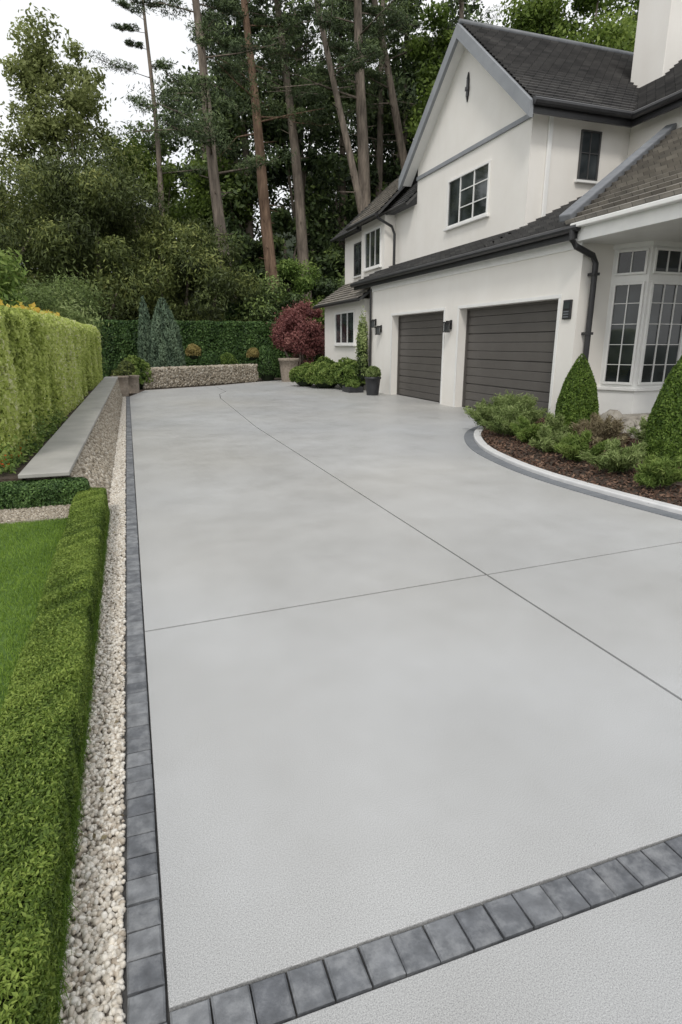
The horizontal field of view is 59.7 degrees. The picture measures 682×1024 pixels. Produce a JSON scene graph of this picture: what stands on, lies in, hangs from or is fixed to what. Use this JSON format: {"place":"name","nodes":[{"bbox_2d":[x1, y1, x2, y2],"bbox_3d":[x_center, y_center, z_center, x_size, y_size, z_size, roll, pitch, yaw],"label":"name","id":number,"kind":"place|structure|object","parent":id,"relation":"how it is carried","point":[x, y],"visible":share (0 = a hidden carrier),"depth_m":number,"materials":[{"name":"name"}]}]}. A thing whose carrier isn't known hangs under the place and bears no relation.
{"place":"outdoors","nodes":[
{"label":"outdoors","id":0,"kind":"place"},
{"bbox_2d":[0,517,67,708],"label":"lawn","id":1,"kind":"structure","parent":0,"point":[11,622],"depth_m":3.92,"materials":[{"name":"plant"}]},
{"bbox_2d":[0,504,69,523],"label":"gravel path","id":2,"kind":"structure","parent":0,"point":[51,518],"depth_m":5.42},
{"bbox_2d":[48,397,126,1023],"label":"gravel","id":3,"kind":"structure","parent":0,"point":[95,966],"depth_m":2.11,"materials":[{"name":"gravel"}]},
{"bbox_2d":[0,487,108,1023],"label":"box hedge","id":4,"kind":"object","parent":3,"relation":"on","point":[43,716],"visible":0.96,"depth_m":2.11,"materials":[{"name":"green plant"}]},
{"bbox_2d":[48,509,110,1023],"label":"grass","id":5,"kind":"structure","parent":3,"relation":"on","point":[68,887],"depth_m":2.08,"materials":[{"name":"plant"}]},
{"bbox_2d":[70,379,122,502],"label":"face stones","id":6,"kind":"object","parent":3,"relation":"on","point":[98,451],"visible":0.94,"depth_m":8.44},
{"bbox_2d":[0,0,637,240],"label":"sky","id":7,"kind":"structure","parent":0,"point":[88,22],"materials":[{"name":"white"}]},
{"bbox_2d":[330,357,368,387],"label":"round shrub","id":8,"kind":"object","parent":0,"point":[343,370],"visible":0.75,"depth_m":21.71,"materials":[{"name":"green plant"}]},
{"bbox_2d":[355,306,368,380],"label":"climbing shrub","id":9,"kind":"object","parent":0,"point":[362,347],"visible":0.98,"depth_m":21.25,"materials":[{"name":"green plant"}]},
{"bbox_2d":[122,380,681,1023],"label":"driveway","id":10,"kind":"structure","parent":0,"point":[412,662],"depth_m":2.85,"materials":[{"name":"concrete"}]},
{"bbox_2d":[126,397,166,1023],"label":"paver border","id":11,"kind":"object","parent":10,"relation":"on","point":[146,1003],"visible":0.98,"depth_m":2.12,"materials":[{"name":"stone"}]},
{"bbox_2d":[364,366,380,395],"bbox_3d":[1.061,-4.379,19.744,0.572,0.976,0.567,-5,17,-18],"label":"black pot","id":12,"kind":"object","parent":10,"relation":"on","point":[372,378],"visible":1,"depth_m":19.57,"materials":[{"name":"plastic"}]},
{"bbox_2d":[170,836,681,1023],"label":"paver border","id":13,"kind":"object","parent":10,"relation":"on","point":[394,958],"visible":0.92,"depth_m":1.70,"materials":[{"name":"stone"}]},
{"bbox_2d":[371,243,614,414],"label":"garage walls","id":14,"kind":"structure","parent":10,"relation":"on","point":[564,273],"depth_m":13.51,"materials":[{"name":"paint"}]},
{"bbox_2d":[398,313,443,401],"bbox_3d":[2.523,-4.740,18.177,0.066,2.524,3.465,-5,17,-18],"label":"garage door","id":15,"kind":"structure","parent":14,"relation":"in","point":[420,351],"depth_m":18.25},
{"bbox_2d":[353,228,518,282],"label":"garage roof","id":16,"kind":"structure","parent":14,"relation":"on","point":[461,249],"depth_m":16.69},
{"bbox_2d":[389,294,561,413],"bbox_3d":[3.006,-4.142,15.925,0.018,2.599,8.349,-5,17,-18],"label":"door casing","id":17,"kind":"object","parent":14,"relation":"attached to","point":[559,296],"depth_m":14.64,"materials":[{"name":"white paint"}]},
{"bbox_2d":[371,241,583,291],"bbox_3d":[2.785,-6.430,15.906,0.040,0.248,10.593,-5,17,-18],"label":"eaves band","id":18,"kind":"object","parent":14,"relation":"attached to","point":[542,251],"visible":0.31,"depth_m":14.04,"materials":[{"name":"white paint"}]},
{"bbox_2d":[313,89,681,366],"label":"gutters and downpipes","id":19,"kind":"object","parent":14,"relation":"attached to","point":[547,106],"visible":0.88,"depth_m":13.40,"materials":[{"name":"metal"}]},
{"bbox_2d":[462,300,557,406],"bbox_3d":[3.977,-3.580,14.075,0.114,2.524,3.894,-5,17,-18],"label":"garage door frame","id":20,"kind":"object","parent":14,"relation":"in","point":[492,307],"visible":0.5,"depth_m":15.47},
{"bbox_2d":[464,302,557,417],"bbox_3d":[4.001,-3.582,14.083,0.066,2.524,3.894,-5,17,-18],"label":"garage door","id":21,"kind":"structure","parent":20,"relation":"in","point":[511,349],"depth_m":13.96,"materials":[{"name":"metal"}]},
{"bbox_2d":[476,196,581,249],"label":"garage roof","id":22,"kind":"structure","parent":14,"relation":"on","point":[548,221],"depth_m":13.27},
{"bbox_2d":[464,426,681,520],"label":"garden kerb","id":23,"kind":"structure","parent":10,"relation":"on","point":[477,444],"depth_m":7.20,"materials":[{"name":"concrete"}]},
{"bbox_2d":[481,424,681,505],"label":"mulch bed","id":24,"kind":"object","parent":10,"relation":"on","point":[537,453],"depth_m":7.65,"materials":[{"name":"wood"}]},
{"bbox_2d":[478,403,532,435],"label":"shrub","id":25,"kind":"object","parent":24,"relation":"on","point":[505,417],"visible":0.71,"depth_m":10.44,"materials":[{"name":"green plant"}]},
{"bbox_2d":[478,389,545,423],"bbox_3d":[3.246,-1.922,11.231,1.218,0.796,1.274,7,17,23],"label":"shrub","id":26,"kind":"object","parent":24,"relation":"on","point":[510,399],"visible":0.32,"depth_m":11.10,"materials":[{"name":"green plant"}]},
{"bbox_2d":[509,414,554,442],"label":"shrub","id":27,"kind":"object","parent":24,"relation":"on","point":[526,431],"visible":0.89,"depth_m":9.72,"materials":[{"name":"green plant"}]},
{"bbox_2d":[528,422,572,452],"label":"shrub","id":28,"kind":"object","parent":24,"relation":"on","point":[548,441],"visible":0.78,"depth_m":8.90,"materials":[{"name":"green plant"}]},
{"bbox_2d":[555,354,598,432],"bbox_3d":[4.246,-2.095,10.643,0.820,1.452,0.819,-5,17,-18],"label":"cone boxwood","id":29,"kind":"object","parent":24,"relation":"on","point":[577,399],"visible":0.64,"depth_m":10.42,"materials":[{"name":"green plant"}]},
{"bbox_2d":[553,428,607,461],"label":"shrub","id":30,"kind":"object","parent":24,"relation":"on","point":[570,446],"visible":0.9,"depth_m":8.17,"materials":[{"name":"green plant"}]},
{"bbox_2d":[577,414,632,446],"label":"dry shrub","id":31,"kind":"object","parent":24,"relation":"on","point":[602,430],"visible":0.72,"depth_m":9.15,"materials":[{"name":"brown plant"}]},
{"bbox_2d":[575,437,647,472],"bbox_3d":[3.495,-0.712,7.527,0.825,0.483,0.809,-5,17,-18],"label":"shrub","id":32,"kind":"object","parent":24,"relation":"on","point":[616,457],"visible":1,"depth_m":7.43,"materials":[{"name":"green plant"}]},
{"bbox_2d":[597,241,681,414],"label":"bay window body","id":33,"kind":"structure","parent":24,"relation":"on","point":[629,402],"depth_m":11.59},
{"bbox_2d":[564,127,681,224],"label":"porch roof","id":34,"kind":"structure","parent":33,"relation":"on","point":[655,173],"depth_m":10.71,"materials":[{"name":"tile"}]},
{"bbox_2d":[559,123,676,221],"bbox_3d":[5.809,-7.069,12.233,4.570,2.552,0.247,-14,21,-41],"label":"porch hip cap","id":35,"kind":"object","parent":34,"relation":"on","point":[577,206],"visible":0.94,"depth_m":11.91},
{"bbox_2d":[602,281,645,384],"bbox_3d":[5.473,-3.447,11.545,0.050,1.898,0.564,-17,23,-46],"label":"bay light frame","id":36,"kind":"object","parent":33,"relation":"in","point":[636,334],"visible":1,"depth_m":11.51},
{"bbox_2d":[605,284,641,381],"bbox_3d":[5.487,-3.451,11.560,0.013,1.851,0.518,-17,23,-46],"label":"bay light glass","id":37,"kind":"object","parent":36,"relation":"in","point":[629,329],"visible":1,"depth_m":11.55,"materials":[{"name":"glass"}]},
{"bbox_2d":[575,201,681,244],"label":"porch fascia","id":38,"kind":"structure","parent":33,"relation":"on","point":[663,223],"depth_m":10.06,"materials":[{"name":"paint"}]},
{"bbox_2d":[570,194,681,226],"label":"porch gutter","id":39,"kind":"object","parent":38,"relation":"attached to","point":[641,208],"visible":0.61,"depth_m":9.61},
{"bbox_2d":[618,251,645,272],"bbox_3d":[5.487,-4.706,11.205,0.013,0.404,0.523,-17,23,-46],"label":"bay transom glass","id":40,"kind":"object","parent":33,"relation":"in","point":[638,263],"visible":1,"depth_m":11.20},
{"bbox_2d":[637,281,681,384],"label":"bay light frame","id":41,"kind":"object","parent":33,"relation":"in","point":[652,283],"visible":0.68,"depth_m":11.37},
{"bbox_2d":[641,284,681,381],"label":"bay light glass","id":42,"kind":"object","parent":41,"relation":"in","point":[664,329],"visible":0.83,"depth_m":11.50,"materials":[{"name":"glass"}]},
{"bbox_2d":[646,285,681,381],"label":"bay light muntins","id":43,"kind":"object","parent":41,"relation":"in","point":[668,344],"visible":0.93,"depth_m":11.49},
{"bbox_2d":[656,250,681,271],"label":"bay transom glass","id":44,"kind":"object","parent":33,"relation":"in","point":[674,260],"visible":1,"depth_m":11.11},
{"bbox_2d":[633,454,681,488],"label":"shrub","id":45,"kind":"object","parent":24,"relation":"on","point":[656,472],"visible":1,"depth_m":6.68,"materials":[{"name":"green plant"}]},
{"bbox_2d":[641,355,681,468],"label":"cone boxwood","id":46,"kind":"object","parent":24,"relation":"on","point":[663,436],"visible":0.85,"depth_m":7.66,"materials":[{"name":"green plant"}]},
{"label":"ground","id":47,"kind":"structure","parent":0,"visible":0},
{"bbox_2d":[0,194,78,304],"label":"olive tree","id":48,"kind":"object","parent":47,"relation":"on","point":[3,242],"visible":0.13,"depth_m":28.99,"materials":[{"name":"green plant"}]},
{"bbox_2d":[0,477,90,509],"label":"dark hedge","id":49,"kind":"object","parent":47,"relation":"on","point":[40,493],"visible":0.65,"depth_m":5.79,"materials":[{"name":"green plant"}]},
{"bbox_2d":[0,378,102,481],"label":"planting bed","id":50,"kind":"object","parent":47,"relation":"on","point":[5,476],"depth_m":6.33,"materials":[{"name":"soil"}]},
{"bbox_2d":[0,247,32,307],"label":"shrub","id":51,"kind":"object","parent":50,"relation":"on","point":[9,269],"visible":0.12,"depth_m":12.90,"materials":[{"name":"green plant"}]},
{"bbox_2d":[0,385,67,473],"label":"groundcover plant","id":52,"kind":"object","parent":50,"relation":"on","point":[46,431],"visible":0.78,"depth_m":7.08,"materials":[{"name":"green plant"}]},
{"bbox_2d":[0,305,102,466],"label":"lime hedge","id":53,"kind":"object","parent":50,"relation":"on","point":[40,354],"visible":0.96,"depth_m":8.64,"materials":[{"name":"green plant"}]},
{"bbox_2d":[26,457,86,479],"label":"retaining wall","id":54,"kind":"structure","parent":47,"relation":"on","point":[39,478],"depth_m":6.08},
{"bbox_2d":[18,376,117,478],"bbox_3d":[-5.075,-2.284,12.226,0.465,0.295,13.874,-5,17,-17],"label":"coping","id":55,"kind":"object","parent":54,"relation":"on","point":[58,453],"visible":1,"depth_m":7.68,"materials":[{"name":"concrete"}]},
{"bbox_2d":[0,2,120,280],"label":"pale tree","id":56,"kind":"object","parent":47,"relation":"on","point":[33,66],"visible":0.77,"depth_m":39.64,"materials":[{"name":"green plant"}]},
{"bbox_2d":[0,130,203,321],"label":"olive tree","id":57,"kind":"object","parent":47,"relation":"on","point":[84,242],"visible":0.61,"depth_m":29.47,"materials":[{"name":"green plant"}]},
{"bbox_2d":[84,114,185,262],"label":"pale tree","id":58,"kind":"object","parent":47,"relation":"on","point":[170,180],"visible":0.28,"depth_m":45.12,"materials":[{"name":"green plant"}]},
{"bbox_2d":[84,0,207,261],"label":"pine tree","id":59,"kind":"object","parent":47,"relation":"on","point":[137,45],"visible":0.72,"depth_m":42.05,"materials":[{"name":"green plant"}]},
{"bbox_2d":[107,209,267,321],"bbox_3d":[-8.439,-12.138,33.198,8.520,8.900,7.314,-5,17,-18],"label":"olive tree","id":60,"kind":"object","parent":47,"relation":"on","point":[215,284],"visible":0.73,"depth_m":31.35,"materials":[{"name":"green plant"}]},
{"bbox_2d":[103,0,302,302],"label":"pine tree","id":61,"kind":"object","parent":47,"relation":"on","point":[202,32],"visible":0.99,"depth_m":34.81,"materials":[{"name":"green plant"}]},
{"bbox_2d":[124,378,281,396],"bbox_3d":[-6.376,-5.764,26.583,15.675,0.012,13.827,-5,17,-18],"label":"planting bed","id":62,"kind":"object","parent":47,"relation":"on","point":[259,380],"depth_m":24.36,"materials":[{"name":"soil"}]},
{"bbox_2d":[12,267,116,376],"bbox_3d":[-10.228,-6.299,20.967,4.624,4.575,6.801,-5,17,-18],"label":"shrub","id":63,"kind":"object","parent":62,"relation":"on","point":[65,302],"visible":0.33,"depth_m":19.82,"materials":[{"name":"green plant"}]},
{"bbox_2d":[124,355,153,389],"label":"shrub","id":64,"kind":"object","parent":62,"relation":"on","point":[140,364],"visible":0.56,"depth_m":22.46,"materials":[{"name":"green plant"}]},
{"bbox_2d":[136,296,151,362],"bbox_3d":[-8.426,-7.410,25.685,0.945,3.754,0.998,-5,17,-18],"label":"columnar conifer","id":65,"kind":"object","parent":62,"relation":"on","point":[144,326],"visible":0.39,"depth_m":25.40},
{"bbox_2d":[147,296,185,367],"bbox_3d":[-7.497,-7.254,25.258,1.753,3.686,1.855,-5,17,-18],"label":"columnar conifer","id":66,"kind":"object","parent":62,"relation":"on","point":[165,346],"visible":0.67,"depth_m":24.89,"materials":[{"name":"plant"}]},
{"bbox_2d":[91,319,296,377],"bbox_3d":[-7.092,-8.068,29.640,9.945,2.877,1.566,-5,17,-18],"label":"clipped hedge","id":67,"kind":"object","parent":62,"relation":"on","point":[237,339],"visible":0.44,"depth_m":29.01,"materials":[{"name":"green plant"}]},
{"bbox_2d":[144,364,258,388],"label":"face stones","id":68,"kind":"object","parent":62,"relation":"on","point":[219,375],"visible":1,"depth_m":24.63,"materials":[{"name":"stone"}]},
{"bbox_2d":[256,345,278,380],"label":"ornamental shrub","id":69,"kind":"object","parent":62,"relation":"on","point":[267,363],"visible":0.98,"depth_m":27.68,"materials":[{"name":"green plant"}]},
{"bbox_2d":[268,298,324,365],"bbox_3d":[-1.964,-8.097,28.114,3.040,3.831,3.241,6,17,20],"label":"red maple shrub","id":70,"kind":"object","parent":62,"relation":"on","point":[290,337],"visible":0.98,"depth_m":27.36,"materials":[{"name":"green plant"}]},
{"bbox_2d":[304,362,336,387],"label":"round shrub","id":71,"kind":"object","parent":62,"relation":"on","point":[317,374],"visible":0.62,"depth_m":22.50,"materials":[{"name":"green plant"}]},
{"bbox_2d":[171,151,259,251],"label":"pale tree","id":72,"kind":"object","parent":47,"relation":"on","point":[200,203],"visible":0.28,"depth_m":49.07,"materials":[{"name":"green plant"}]},
{"bbox_2d":[188,0,330,302],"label":"pine tree","id":73,"kind":"object","parent":47,"relation":"on","point":[301,237],"visible":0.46,"depth_m":44.64,"materials":[{"name":"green plant"}]},
{"bbox_2d":[232,271,303,321],"bbox_3d":[-4.452,-11.122,35.919,5.021,6.546,5.167,-5,17,-18],"label":"evergreen shrub","id":74,"kind":"object","parent":47,"relation":"on","point":[263,310],"visible":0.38,"depth_m":34.65,"materials":[{"name":"green plant"}]},
{"bbox_2d":[185,0,354,301],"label":"pine tree","id":75,"kind":"object","parent":47,"relation":"on","point":[228,67],"visible":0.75,"depth_m":42.71,"materials":[{"name":"green plant"}]},
{"bbox_2d":[0,0,577,320],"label":"forest","id":76,"kind":"object","parent":47,"relation":"on","point":[327,206],"visible":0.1,"depth_m":50.10,"materials":[{"name":"plant"}]},
{"bbox_2d":[254,257,325,360],"bbox_3d":[-2.545,-12.166,36.953,7.385,6.890,5.275,-5,17,-18],"label":"evergreen shrub","id":77,"kind":"object","parent":47,"relation":"on","point":[294,272],"visible":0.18,"depth_m":35.75,"materials":[{"name":"green plant"}]},
{"bbox_2d":[259,0,385,213],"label":"pine tree","id":78,"kind":"object","parent":47,"relation":"on","point":[372,53],"visible":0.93,"depth_m":39.96,"materials":[{"name":"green plant"}]},
{"bbox_2d":[238,0,413,275],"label":"pine tree","id":79,"kind":"object","parent":47,"relation":"on","point":[362,142],"visible":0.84,"depth_m":41.61,"materials":[{"name":"green plant"}]},
{"bbox_2d":[305,0,426,198],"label":"pine tree","id":80,"kind":"object","parent":47,"relation":"on","point":[379,155],"visible":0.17,"depth_m":51.53,"materials":[{"name":"green plant"}]},
{"bbox_2d":[335,0,489,170],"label":"pine tree","id":81,"kind":"object","parent":47,"relation":"on","point":[372,75],"visible":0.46,"depth_m":44.43,"materials":[{"name":"green plant"}]},
{"bbox_2d":[401,0,455,142],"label":"broadleaf tree","id":82,"kind":"object","parent":47,"relation":"on","point":[428,75],"visible":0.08,"depth_m":42.06,"materials":[{"name":"green plant"}]},
{"bbox_2d":[376,0,507,115],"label":"pine tree","id":83,"kind":"object","parent":47,"relation":"on","point":[461,8],"visible":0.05,"depth_m":48.20,"materials":[{"name":"green plant"}]},
{"bbox_2d":[325,106,681,389],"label":"house wall","id":84,"kind":"structure","parent":47,"relation":"on","point":[403,223],"depth_m":20.89,"materials":[{"name":"paint"}]},
{"bbox_2d":[315,281,370,305],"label":"bay roof","id":85,"kind":"structure","parent":84,"relation":"attached to","point":[345,292],"depth_m":23.77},
{"bbox_2d":[362,265,381,271],"bbox_3d":[1.130,-8.940,21.886,0.099,0.056,1.700,-5,17,-18],"label":"window sill","id":86,"kind":"structure","parent":84,"relation":"attached to","point":[373,268],"depth_m":21.77,"materials":[{"name":"white paint"}]},
{"bbox_2d":[364,225,381,269],"bbox_3d":[1.153,-9.606,21.706,0.050,1.320,1.568,-5,17,-18],"label":"window frame","id":87,"kind":"object","parent":86,"relation":"on","point":[371,230],"visible":0.97,"depth_m":21.61,"materials":[{"name":"white paint"}]},
{"bbox_2d":[366,228,379,267],"bbox_3d":[1.173,-9.608,21.713,0.013,1.254,1.502,-5,17,-18],"label":"window glass","id":88,"kind":"object","parent":87,"relation":"attached to","point":[372,255],"visible":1,"depth_m":21.71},
{"bbox_2d":[359,191,416,228],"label":"roof deck","id":89,"kind":"structure","parent":84,"relation":"on","point":[408,201],"depth_m":19.36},
{"bbox_2d":[332,176,417,238],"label":"roof","id":90,"kind":"structure","parent":89,"relation":"on","point":[403,196],"depth_m":20.58,"materials":[{"name":"stone"}]},
{"bbox_2d":[348,178,398,226],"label":"dormer roof","id":91,"kind":"structure","parent":90,"relation":"attached to","point":[387,193],"depth_m":21.47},
{"bbox_2d":[415,48,630,258],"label":"block","id":92,"kind":"structure","parent":84,"relation":"on","point":[516,155],"depth_m":14.97,"materials":[{"name":"paint"}]},
{"bbox_2d":[446,160,490,227],"bbox_3d":[3.465,-8.668,16.362,0.050,1.270,2.194,-5,17,-18],"label":"gable window frame","id":93,"kind":"object","parent":92,"relation":"attached to","point":[472,170],"visible":0.94,"depth_m":15.98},
{"bbox_2d":[448,164,487,225],"bbox_3d":[3.486,-8.670,16.369,0.013,1.213,2.137,-5,17,-18],"label":"gable window glass","id":94,"kind":"object","parent":93,"relation":"in","point":[480,190],"visible":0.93,"depth_m":16.33,"materials":[{"name":"glass"}]},
{"bbox_2d":[416,114,533,180],"bbox_3d":[3.396,-9.829,16.235,0.046,0.107,5.940,-5,17,-18],"label":"gable band","id":95,"kind":"object","parent":92,"relation":"attached to","point":[485,140],"visible":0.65,"depth_m":15.64,"materials":[{"name":"paint"}]},
{"bbox_2d":[461,24,532,98],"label":"roof deck","id":96,"kind":"structure","parent":92,"relation":"on","point":[514,78],"depth_m":14.11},
{"bbox_2d":[463,23,639,110],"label":"roof","id":97,"kind":"structure","parent":96,"relation":"on","point":[536,66],"depth_m":14.88,"materials":[{"name":"tile"}]},
{"bbox_2d":[403,41,629,186],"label":"soffits","id":98,"kind":"object","parent":92,"relation":"on","point":[436,108],"visible":0.48,"depth_m":17.31,"materials":[{"name":"white paint"}]},
{"bbox_2d":[541,116,553,216],"bbox_3d":[4.855,-8.155,13.971,0.116,2.475,0.054,-5,17,-18],"label":"white downpipe","id":99,"kind":"object","parent":92,"relation":"attached to","point":[547,165],"visible":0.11,"depth_m":13.95,"materials":[{"name":"paint"}]},
{"bbox_2d":[577,129,601,180],"bbox_3d":[5.960,-8.539,14.268,0.578,1.072,0.050,-5,17,-18],"label":"side window frame","id":100,"kind":"object","parent":92,"relation":"attached to","point":[580,149],"visible":1,"depth_m":14.23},
{"bbox_2d":[579,132,599,179],"bbox_3d":[5.952,-8.544,14.287,0.541,1.036,0.013,-5,17,-18],"label":"side window glass","id":101,"kind":"object","parent":100,"relation":"attached to","point":[593,157],"visible":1,"depth_m":14.28,"materials":[{"name":"glass"}]},
{"bbox_2d":[630,0,681,87],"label":"chimney","id":102,"kind":"object","parent":92,"relation":"on","point":[658,48],"visible":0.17,"depth_m":14.68,"materials":[{"name":"paint"}]},
{"bbox_3d":[7.046,-12.153,18.903,9.537,2.912,3.512,-5,17,-18],"label":"back deck of the main roof","id":103,"kind":"object","parent":92,"relation":"on","visible":0},
{"bbox_2d":[398,23,533,190],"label":"barge boards","id":104,"kind":"object","parent":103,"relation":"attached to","point":[520,96],"visible":1,"depth_m":15.07,"materials":[{"name":"paint"}]},
{"bbox_2d":[458,18,633,55],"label":"ridge tiles","id":105,"kind":"object","parent":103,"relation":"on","point":[490,26],"visible":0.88,"depth_m":16.18,"materials":[{"name":"tile"}]},
{"bbox_2d":[633,59,681,110],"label":"wing roof","id":106,"kind":"structure","parent":84,"relation":"on","point":[668,83],"depth_m":14.04,"materials":[{"name":"tile"}]},
{"bbox_3d":[0.111,-6.656,23.753,0.099,0.056,2.442,-5,17,-18],"label":"lower window sill","id":107,"kind":"object","parent":84,"relation":"attached to","visible":0},
{"bbox_2d":[335,310,354,344],"bbox_3d":[0.134,-7.290,23.582,0.050,1.254,2.310,-5,17,-18],"label":"window frame","id":108,"kind":"object","parent":107,"relation":"on","point":[351,311],"visible":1,"depth_m":23.02,"materials":[{"name":"white paint"}]},
{"bbox_2d":[336,312,352,342],"bbox_3d":[0.154,-7.292,23.589,0.013,1.180,2.236,-5,17,-18],"label":"window glass","id":109,"kind":"object","parent":108,"relation":"attached to","point":[341,328],"visible":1,"depth_m":23.65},
{"bbox_2d":[493,0,636,51],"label":"broadleaf tree","id":110,"kind":"object","parent":47,"relation":"on","point":[542,17],"visible":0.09,"depth_m":39.90,"materials":[{"name":"green plant"}]},
{"bbox_2d":[573,0,639,50],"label":"broadleaf tree","id":111,"kind":"object","parent":47,"relation":"on","point":[618,4],"visible":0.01,"depth_m":45.00,"materials":[{"name":"green plant"}]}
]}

